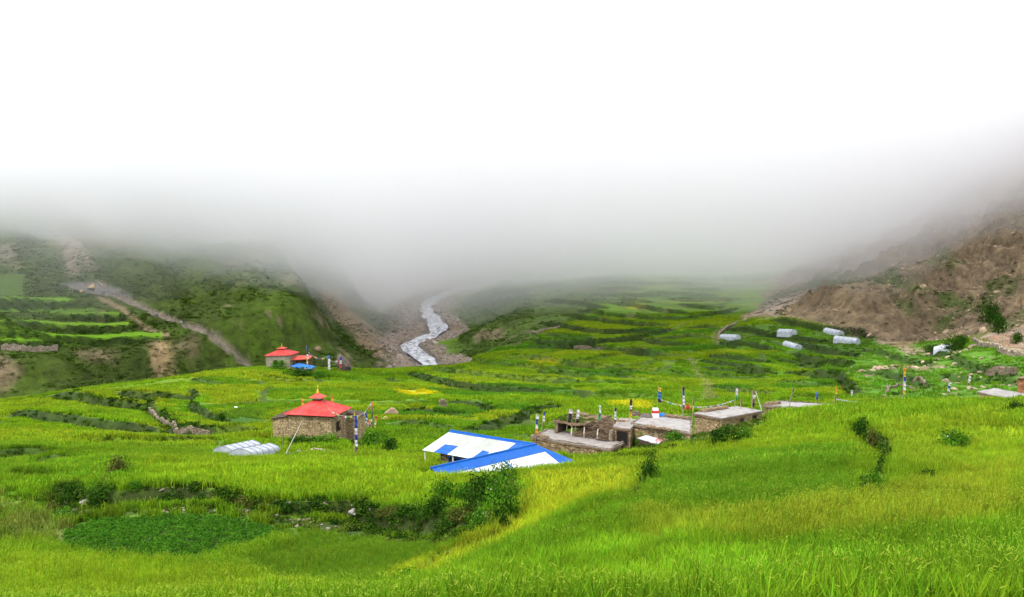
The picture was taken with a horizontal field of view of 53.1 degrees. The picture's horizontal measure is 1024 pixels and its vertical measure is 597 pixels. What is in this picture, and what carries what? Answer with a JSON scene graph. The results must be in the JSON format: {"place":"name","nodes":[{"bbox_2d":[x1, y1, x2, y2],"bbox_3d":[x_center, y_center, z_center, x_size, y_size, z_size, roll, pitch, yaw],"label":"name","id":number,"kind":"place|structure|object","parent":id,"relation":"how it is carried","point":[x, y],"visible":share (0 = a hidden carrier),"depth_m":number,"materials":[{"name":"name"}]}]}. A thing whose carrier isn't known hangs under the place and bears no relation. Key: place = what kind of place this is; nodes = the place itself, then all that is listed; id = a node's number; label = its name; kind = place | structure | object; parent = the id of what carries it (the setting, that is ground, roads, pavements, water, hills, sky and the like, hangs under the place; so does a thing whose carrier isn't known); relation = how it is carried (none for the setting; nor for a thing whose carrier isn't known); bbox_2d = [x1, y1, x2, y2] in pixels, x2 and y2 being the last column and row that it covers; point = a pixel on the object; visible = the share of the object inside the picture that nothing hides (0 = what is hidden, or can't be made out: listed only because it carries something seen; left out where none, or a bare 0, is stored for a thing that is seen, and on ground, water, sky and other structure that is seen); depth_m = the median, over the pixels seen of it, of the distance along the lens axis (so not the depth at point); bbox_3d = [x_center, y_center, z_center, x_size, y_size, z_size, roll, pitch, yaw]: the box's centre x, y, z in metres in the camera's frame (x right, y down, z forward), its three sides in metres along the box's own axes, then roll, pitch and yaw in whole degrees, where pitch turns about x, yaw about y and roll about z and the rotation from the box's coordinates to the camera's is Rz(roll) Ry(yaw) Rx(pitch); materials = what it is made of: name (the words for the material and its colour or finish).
{"place":"outdoors","nodes":[
{"label":"outdoors","id":0,"kind":"place"},
{"bbox_2d":[377,280,492,367],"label":"river stones","id":1,"kind":"object","parent":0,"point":[403,312],"visible":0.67,"depth_m":527.43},
{"bbox_2d":[401,271,507,365],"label":"river","id":2,"kind":"structure","parent":0,"point":[436,325],"depth_m":529.60,"materials":[{"name":"liquid"}]},
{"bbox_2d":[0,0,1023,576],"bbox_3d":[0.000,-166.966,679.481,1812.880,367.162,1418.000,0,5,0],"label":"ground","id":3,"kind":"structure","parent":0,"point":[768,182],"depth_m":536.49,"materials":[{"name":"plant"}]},
{"bbox_2d":[1,343,57,351],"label":"stone wall","id":4,"kind":"structure","parent":3,"relation":"on","point":[16,347],"depth_m":363.52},
{"bbox_2d":[44,500,60,514],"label":"shrub","id":5,"kind":"object","parent":3,"relation":"on","point":[53,505],"visible":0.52,"depth_m":74.51,"materials":[{"name":"green plant"}]},
{"bbox_2d":[49,505,80,518],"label":"shrub","id":6,"kind":"object","parent":3,"relation":"on","point":[68,510],"visible":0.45,"depth_m":71.42,"materials":[{"name":"green plant"}]},
{"bbox_2d":[58,481,81,507],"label":"shrub","id":7,"kind":"object","parent":3,"relation":"on","point":[70,497],"visible":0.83,"depth_m":79.17,"materials":[{"name":"green plant"}]},
{"bbox_2d":[83,481,116,509],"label":"shrub","id":8,"kind":"object","parent":3,"relation":"on","point":[97,497],"visible":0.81,"depth_m":76.45,"materials":[{"name":"green plant"}]},
{"bbox_2d":[105,453,132,472],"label":"shrub","id":9,"kind":"object","parent":3,"relation":"on","point":[116,465],"visible":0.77,"depth_m":89.38,"materials":[{"name":"green plant"}]},
{"bbox_2d":[125,479,141,491],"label":"shrub","id":10,"kind":"object","parent":3,"relation":"on","point":[134,486],"visible":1,"depth_m":77.10,"materials":[{"name":"green plant"}]},
{"bbox_2d":[148,407,178,432],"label":"stone wall","id":11,"kind":"structure","parent":3,"relation":"on","point":[162,419],"depth_m":173.95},
{"bbox_2d":[87,282,245,365],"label":"gully stones","id":12,"kind":"object","parent":3,"relation":"on","point":[105,290],"visible":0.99,"depth_m":402.70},
{"bbox_2d":[153,489,184,502],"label":"shrub","id":13,"kind":"object","parent":3,"relation":"on","point":[165,497],"visible":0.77,"depth_m":76.71,"materials":[{"name":"green plant"}]},
{"bbox_2d":[61,512,280,558],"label":"potato plants","id":14,"kind":"object","parent":3,"relation":"on","point":[105,530],"visible":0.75,"depth_m":64.78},
{"bbox_2d":[177,425,209,434],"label":"stone wall","id":15,"kind":"structure","parent":3,"relation":"on","point":[196,431],"depth_m":151.17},
{"bbox_2d":[58,485,375,529],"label":"bank stones","id":16,"kind":"object","parent":3,"relation":"on","point":[297,525],"visible":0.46,"depth_m":72.73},
{"bbox_2d":[216,411,226,421],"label":"shrub","id":17,"kind":"object","parent":3,"relation":"on","point":[221,418],"visible":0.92,"depth_m":171.99,"materials":[{"name":"green plant"}]},
{"bbox_2d":[213,440,260,452],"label":"polytunnel","id":18,"kind":"structure","parent":3,"relation":"on","point":[230,447],"depth_m":119.25,"materials":[{"name":"grey"}]},
{"bbox_2d":[231,494,255,508],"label":"shrub","id":19,"kind":"object","parent":3,"relation":"on","point":[241,499],"visible":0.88,"depth_m":73.79,"materials":[{"name":"green plant"}]},
{"bbox_2d":[228,443,279,455],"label":"polytunnel","id":20,"kind":"structure","parent":3,"relation":"on","point":[268,448],"depth_m":112.88,"materials":[{"name":"grey"}]},
{"bbox_2d":[0,7,537,394],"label":"hill scrub","id":21,"kind":"object","parent":3,"relation":"on","point":[374,308],"visible":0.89,"depth_m":477.81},
{"bbox_2d":[270,359,288,369],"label":"shrub","id":22,"kind":"object","parent":3,"relation":"on","point":[278,364],"visible":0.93,"depth_m":284.57,"materials":[{"name":"green plant"}]},
{"bbox_2d":[264,345,312,367],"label":"temple","id":23,"kind":"structure","parent":3,"relation":"on","point":[291,357],"depth_m":290.72,"materials":[{"name":"stone"}]},
{"bbox_2d":[278,497,309,515],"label":"shrub","id":24,"kind":"object","parent":3,"relation":"on","point":[289,508],"visible":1,"depth_m":72.92,"materials":[{"name":"green plant"}]},
{"bbox_2d":[282,365,314,376],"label":"shrub","id":25,"kind":"object","parent":3,"relation":"on","point":[297,371],"visible":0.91,"depth_m":270.87,"materials":[{"name":"green plant"}]},
{"bbox_2d":[286,433,315,443],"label":"shrub","id":26,"kind":"object","parent":3,"relation":"on","point":[303,438],"visible":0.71,"depth_m":132.09,"materials":[{"name":"green plant"}]},
{"bbox_2d":[290,363,315,371],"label":"shed","id":27,"kind":"structure","parent":3,"relation":"on","point":[298,365],"depth_m":285.00,"materials":[{"name":"metal"}]},
{"bbox_2d":[305,369,331,378],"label":"shrub","id":28,"kind":"object","parent":3,"relation":"on","point":[319,373],"visible":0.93,"depth_m":272.35,"materials":[{"name":"green plant"}]},
{"bbox_2d":[271,386,366,439],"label":"temple","id":29,"kind":"structure","parent":3,"relation":"on","point":[316,416],"depth_m":138.47,"materials":[{"name":"stone"}]},
{"bbox_2d":[310,432,342,443],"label":"shrub","id":30,"kind":"object","parent":3,"relation":"on","point":[320,438],"visible":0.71,"depth_m":133.00,"materials":[{"name":"green plant"}]},
{"bbox_2d":[336,354,350,370],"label":"boulder","id":31,"kind":"object","parent":3,"relation":"on","point":[346,365],"visible":0.79,"depth_m":303.06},
{"bbox_2d":[354,412,357,452],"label":"flag pole","id":32,"kind":"object","parent":3,"relation":"on","point":[355,431],"visible":0.98,"depth_m":117.23,"materials":[{"name":"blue fabric"}]},
{"bbox_2d":[362,429,389,445],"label":"shrub","id":33,"kind":"object","parent":3,"relation":"on","point":[370,438],"visible":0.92,"depth_m":135.26,"materials":[{"name":"green plant"}]},
{"bbox_2d":[373,504,399,518],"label":"shrub","id":34,"kind":"object","parent":3,"relation":"on","point":[383,514],"visible":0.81,"depth_m":68.81,"materials":[{"name":"green plant"}]},
{"bbox_2d":[381,437,398,450],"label":"shrub","id":35,"kind":"object","parent":3,"relation":"on","point":[389,444],"visible":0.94,"depth_m":130.08,"materials":[{"name":"green plant"}]},
{"bbox_2d":[385,407,398,414],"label":"boulder","id":36,"kind":"object","parent":3,"relation":"on","point":[391,410],"visible":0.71,"depth_m":182.76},
{"bbox_2d":[392,501,423,518],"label":"shrub","id":37,"kind":"object","parent":3,"relation":"on","point":[412,508],"visible":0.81,"depth_m":66.67,"materials":[{"name":"green plant"}]},
{"bbox_2d":[413,505,431,524],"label":"shrub","id":38,"kind":"object","parent":3,"relation":"on","point":[421,516],"visible":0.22,"depth_m":64.60,"materials":[{"name":"green plant"}]},
{"bbox_2d":[414,493,452,519],"bbox_3d":[-4.653,12.737,63.100,2.733,1.503,1.948,-4,6,-37],"label":"shrub","id":39,"kind":"object","parent":3,"relation":"on","point":[433,506],"visible":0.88,"depth_m":62.78,"materials":[{"name":"green plant"}]},
{"bbox_2d":[429,474,458,498],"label":"shrub","id":40,"kind":"object","parent":3,"relation":"on","point":[445,490],"visible":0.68,"depth_m":72.35,"materials":[{"name":"green plant"}]},
{"bbox_2d":[0,422,908,578],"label":"bank weeds","id":41,"kind":"object","parent":3,"relation":"on","point":[360,506],"visible":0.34,"depth_m":72.10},
{"bbox_2d":[442,503,466,529],"bbox_3d":[-3.154,12.400,58.698,1.863,1.495,1.539,0,5,0],"label":"shrub","id":42,"kind":"object","parent":3,"relation":"on","point":[452,524],"visible":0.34,"depth_m":58.41,"materials":[{"name":"green plant"}]},
{"bbox_2d":[446,501,474,525],"bbox_3d":[-2.638,11.954,57.000,2.223,1.141,1.822,0,5,0],"label":"shrub","id":43,"kind":"object","parent":3,"relation":"on","point":[455,519],"visible":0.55,"depth_m":56.83,"materials":[{"name":"green plant"}]},
{"bbox_2d":[452,482,471,501],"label":"shrub","id":44,"kind":"object","parent":3,"relation":"on","point":[457,491],"visible":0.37,"depth_m":69.44,"materials":[{"name":"green plant"}]},
{"bbox_2d":[0,416,950,555],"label":"wild herbs","id":45,"kind":"object","parent":3,"relation":"on","point":[745,425],"visible":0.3,"depth_m":73.83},
{"bbox_2d":[455,468,495,520],"bbox_3d":[-1.877,10.967,57.812,2.598,2.797,3.292,0,5,0],"label":"shrub","id":46,"kind":"object","parent":3,"relation":"on","point":[472,490],"visible":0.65,"depth_m":57.44,"materials":[{"name":"green plant"}]},
{"bbox_2d":[465,505,490,532],"bbox_3d":[-1.599,11.208,51.697,1.211,1.534,1.888,-3,6,-33],"label":"shrub","id":47,"kind":"object","parent":3,"relation":"on","point":[481,519],"visible":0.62,"depth_m":51.55,"materials":[{"name":"green plant"}]},
{"bbox_2d":[474,468,500,491],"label":"shrub","id":48,"kind":"object","parent":3,"relation":"on","point":[489,479],"visible":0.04,"depth_m":67.29,"materials":[{"name":"green plant"}]},
{"bbox_2d":[423,430,573,473],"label":"farm building","id":49,"kind":"structure","parent":3,"relation":"on","point":[462,449],"depth_m":97.44,"materials":[{"name":"metal"}]},
{"bbox_2d":[487,505,510,528],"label":"shrub","id":50,"kind":"object","parent":3,"relation":"on","point":[502,519],"visible":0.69,"depth_m":51.20,"materials":[{"name":"green plant"}]},
{"bbox_2d":[473,473,526,518],"bbox_3d":[-0.710,10.331,53.473,2.992,2.568,1.967,0,5,0],"label":"shrub","id":51,"kind":"object","parent":3,"relation":"on","point":[503,500],"visible":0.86,"depth_m":53.30,"materials":[{"name":"green plant"}]},
{"bbox_2d":[489,457,520,484],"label":"shrub","id":52,"kind":"object","parent":3,"relation":"on","point":[505,473],"visible":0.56,"depth_m":75.22,"materials":[{"name":"green plant"}]},
{"bbox_2d":[3,277,1017,446],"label":"bank weeds","id":53,"kind":"object","parent":3,"relation":"on","point":[530,408],"visible":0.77,"depth_m":235.29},
{"bbox_2d":[503,474,520,495],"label":"shrub","id":54,"kind":"object","parent":3,"relation":"on","point":[517,483],"visible":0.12,"depth_m":60.37,"materials":[{"name":"green plant"}]},
{"bbox_2d":[0,431,1023,596],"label":"barley","id":55,"kind":"object","parent":3,"relation":"on","point":[807,526],"visible":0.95,"depth_m":36.85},
{"bbox_2d":[0,310,1023,455],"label":"barley","id":56,"kind":"object","parent":3,"relation":"on","point":[232,389],"visible":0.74,"depth_m":225.00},
{"bbox_2d":[0,394,1023,544],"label":"barley","id":57,"kind":"object","parent":3,"relation":"on","point":[390,478],"visible":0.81,"depth_m":82.57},
{"bbox_2d":[19,276,1023,440],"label":"wild herbs","id":58,"kind":"object","parent":3,"relation":"on","point":[518,415],"visible":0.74,"depth_m":316.20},
{"bbox_2d":[508,325,559,341],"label":"stone wall","id":59,"kind":"structure","parent":3,"relation":"on","point":[537,332],"depth_m":398.37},
{"bbox_2d":[535,414,538,435],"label":"flag pole","id":60,"kind":"object","parent":3,"relation":"on","point":[536,424],"visible":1,"depth_m":112.25,"materials":[{"name":"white fabric"}]},
{"bbox_2d":[530,429,624,455],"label":"stone house","id":61,"kind":"structure","parent":3,"relation":"on","point":[563,440],"depth_m":110.66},
{"bbox_2d":[553,412,616,441],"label":"brushwood store","id":62,"kind":"structure","parent":3,"relation":"on","point":[561,426],"depth_m":114.76,"materials":[{"name":"wood"}]},
{"bbox_2d":[554,412,599,423],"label":"roof turf","id":63,"kind":"structure","parent":62,"relation":"on","point":[572,418],"depth_m":114.94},
{"bbox_2d":[569,414,614,441],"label":"branch pile","id":64,"kind":"object","parent":62,"relation":"in","point":[590,430],"visible":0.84,"depth_m":112.43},
{"bbox_2d":[573,344,604,349],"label":"stone wall","id":65,"kind":"structure","parent":3,"relation":"on","point":[583,347],"depth_m":360.95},
{"bbox_2d":[613,418,634,447],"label":"stone room","id":66,"kind":"object","parent":3,"relation":"on","point":[623,431],"visible":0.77,"depth_m":110.42,"materials":[{"name":"grey"}]},
{"bbox_2d":[616,430,628,444],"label":"door","id":67,"kind":"structure","parent":66,"relation":"in","point":[620,435],"depth_m":110.23,"materials":[{"name":"black"}]},
{"bbox_2d":[637,451,662,484],"bbox_3d":[7.857,9.843,58.655,1.496,2.418,1.091,0,5,0],"label":"shrub","id":68,"kind":"object","parent":3,"relation":"on","point":[649,469],"visible":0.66,"depth_m":58.43,"materials":[{"name":"green plant"}]},
{"bbox_2d":[637,435,662,444],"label":"lean to","id":69,"kind":"object","parent":3,"relation":"on","point":[645,439],"visible":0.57,"depth_m":109.19,"materials":[{"name":"grey metal"}]},
{"bbox_2d":[631,413,692,444],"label":"stone house","id":70,"kind":"structure","parent":3,"relation":"on","point":[683,426],"depth_m":111.04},
{"bbox_2d":[651,408,659,417],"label":"shrine","id":71,"kind":"object","parent":70,"relation":"on","point":[655,412],"visible":1,"depth_m":114.95,"materials":[{"name":"white paint"}]},
{"bbox_2d":[645,424,671,430],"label":"firewood stack","id":72,"kind":"object","parent":70,"relation":"on","point":[655,427],"visible":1,"depth_m":109.04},
{"bbox_2d":[657,387,661,407],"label":"flag pole","id":73,"kind":"object","parent":70,"relation":"on","point":[659,395],"visible":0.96,"depth_m":116.51,"materials":[{"name":"blue fabric"}]},
{"bbox_2d":[663,413,690,418],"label":"firewood stack","id":74,"kind":"object","parent":70,"relation":"on","point":[676,416],"visible":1,"depth_m":114.62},
{"bbox_2d":[682,387,684,415],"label":"flag pole","id":75,"kind":"object","parent":70,"relation":"on","point":[683,399],"visible":0.98,"depth_m":115.11,"materials":[{"name":"fabric"}]},
{"bbox_2d":[660,429,685,441],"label":"shrub","id":76,"kind":"object","parent":3,"relation":"on","point":[673,436],"visible":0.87,"depth_m":107.48,"materials":[{"name":"green plant"}]},
{"bbox_2d":[717,322,736,340],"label":"stone wall","id":77,"kind":"structure","parent":3,"relation":"on","point":[723,330],"depth_m":377.85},
{"bbox_2d":[693,406,762,433],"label":"stone house","id":78,"kind":"structure","parent":3,"relation":"on","point":[712,420],"depth_m":115.95,"materials":[{"name":"grey"}]},
{"bbox_2d":[700,405,728,412],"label":"firewood stack","id":79,"kind":"object","parent":78,"relation":"on","point":[713,408],"visible":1,"depth_m":117.91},
{"bbox_2d":[709,422,746,444],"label":"shrub","id":80,"kind":"object","parent":3,"relation":"on","point":[720,433],"visible":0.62,"depth_m":84.47,"materials":[{"name":"green plant"}]},
{"bbox_2d":[719,334,740,339],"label":"greenhouse","id":81,"kind":"object","parent":3,"relation":"on","point":[729,336],"visible":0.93,"depth_m":355.86,"materials":[{"name":"grey"}]},
{"bbox_2d":[735,427,758,441],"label":"shrub","id":82,"kind":"object","parent":3,"relation":"on","point":[747,434],"visible":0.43,"depth_m":85.73,"materials":[{"name":"green plant"}]},
{"bbox_2d":[777,329,796,336],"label":"greenhouse","id":83,"kind":"object","parent":3,"relation":"on","point":[785,332],"visible":0.99,"depth_m":349.11,"materials":[{"name":"grey"}]},
{"bbox_2d":[782,341,801,348],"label":"greenhouse","id":84,"kind":"object","parent":3,"relation":"on","point":[791,344],"visible":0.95,"depth_m":322.82,"materials":[{"name":"grey"}]},
{"bbox_2d":[762,400,832,414],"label":"stone house","id":85,"kind":"structure","parent":3,"relation":"on","point":[785,403],"depth_m":124.92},
{"bbox_2d":[823,327,843,335],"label":"greenhouse","id":86,"kind":"object","parent":3,"relation":"on","point":[832,331],"visible":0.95,"depth_m":352.43,"materials":[{"name":"grey"}]},
{"bbox_2d":[833,335,859,343],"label":"greenhouse","id":87,"kind":"object","parent":3,"relation":"on","point":[844,339],"visible":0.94,"depth_m":329.01,"materials":[{"name":"grey"}]},
{"bbox_2d":[854,413,870,438],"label":"shrub","id":88,"kind":"object","parent":3,"relation":"on","point":[861,427],"visible":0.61,"depth_m":79.12,"materials":[{"name":"green plant"}]},
{"bbox_2d":[859,470,888,488],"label":"shrub","id":89,"kind":"object","parent":3,"relation":"on","point":[864,479],"visible":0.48,"depth_m":42.61,"materials":[{"name":"green plant"}]},
{"bbox_2d":[865,429,882,448],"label":"shrub","id":90,"kind":"object","parent":3,"relation":"on","point":[873,439],"visible":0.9,"depth_m":70.02,"materials":[{"name":"green plant"}]},
{"bbox_2d":[744,53,1023,341],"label":"rockfall","id":91,"kind":"object","parent":3,"relation":"on","point":[924,286],"visible":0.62,"depth_m":435.40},
{"bbox_2d":[749,67,1023,341],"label":"mountain scrub","id":92,"kind":"object","parent":3,"relation":"on","point":[868,279],"visible":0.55,"depth_m":424.07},
{"bbox_2d":[885,383,915,391],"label":"stone wall","id":93,"kind":"structure","parent":3,"relation":"on","point":[895,386],"depth_m":202.90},
{"bbox_2d":[903,368,905,394],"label":"flag pole","id":94,"kind":"object","parent":3,"relation":"on","point":[904,380],"visible":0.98,"depth_m":166.65,"materials":[{"name":"multicoloured fabric"}]},
{"bbox_2d":[912,376,925,386],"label":"stone wall","id":95,"kind":"structure","parent":3,"relation":"on","point":[922,380],"depth_m":211.71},
{"bbox_2d":[915,468,936,477],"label":"shrub","id":96,"kind":"object","parent":3,"relation":"on","point":[927,471],"visible":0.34,"depth_m":47.00,"materials":[{"name":"green plant"}]},
{"bbox_2d":[848,344,1010,397],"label":"field stones","id":97,"kind":"object","parent":3,"relation":"on","point":[941,366],"visible":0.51,"depth_m":240.48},
{"bbox_2d":[923,344,938,353],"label":"tree","id":98,"kind":"object","parent":3,"relation":"on","point":[928,349],"visible":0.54,"depth_m":274.20,"materials":[{"name":"green plant"}]},
{"bbox_2d":[933,343,950,354],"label":"tent","id":99,"kind":"object","parent":3,"relation":"on","point":[936,349],"visible":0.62,"depth_m":269.57,"materials":[{"name":"grey"}]},
{"bbox_2d":[932,426,973,447],"bbox_3d":[25.959,8.380,60.234,2.587,1.639,1.672,0,5,0],"label":"shrub","id":100,"kind":"object","parent":3,"relation":"on","point":[954,439],"visible":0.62,"depth_m":60.03,"materials":[{"name":"green plant"}]},
{"bbox_2d":[940,333,965,350],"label":"tree","id":101,"kind":"object","parent":3,"relation":"on","point":[957,344],"visible":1,"depth_m":264.59,"materials":[{"name":"green plant"}]},
{"bbox_2d":[975,298,1003,321],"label":"tree","id":102,"kind":"object","parent":3,"relation":"on","point":[988,311],"visible":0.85,"depth_m":301.08,"materials":[{"name":"green plant"}]},
{"bbox_2d":[971,337,1023,356],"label":"stone wall","id":103,"kind":"structure","parent":3,"relation":"on","point":[1001,349],"depth_m":235.47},
{"bbox_2d":[987,310,1009,333],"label":"tree","id":104,"kind":"object","parent":3,"relation":"on","point":[998,322],"visible":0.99,"depth_m":277.03,"materials":[{"name":"green plant"}]},
{"bbox_2d":[977,388,1023,397],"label":"stone house","id":105,"kind":"structure","parent":3,"relation":"on","point":[996,392],"depth_m":133.86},
{"bbox_2d":[986,366,1017,375],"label":"stone wall","id":106,"kind":"structure","parent":3,"relation":"on","point":[1001,370],"depth_m":195.38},
{"bbox_2d":[1002,398,1023,409],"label":"shrub","id":107,"kind":"object","parent":3,"relation":"on","point":[1014,405],"visible":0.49,"depth_m":86.08,"materials":[{"name":"green plant"}]},
{"bbox_2d":[1009,329,1023,343],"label":"tree","id":108,"kind":"object","parent":3,"relation":"on","point":[1017,337],"visible":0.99,"depth_m":249.06,"materials":[{"name":"green plant"}]},
{"bbox_2d":[1017,376,1023,392],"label":"ruined tower","id":109,"kind":"structure","parent":3,"relation":"on","point":[1020,382],"depth_m":133.63,"materials":[{"name":"orange stone"}]},
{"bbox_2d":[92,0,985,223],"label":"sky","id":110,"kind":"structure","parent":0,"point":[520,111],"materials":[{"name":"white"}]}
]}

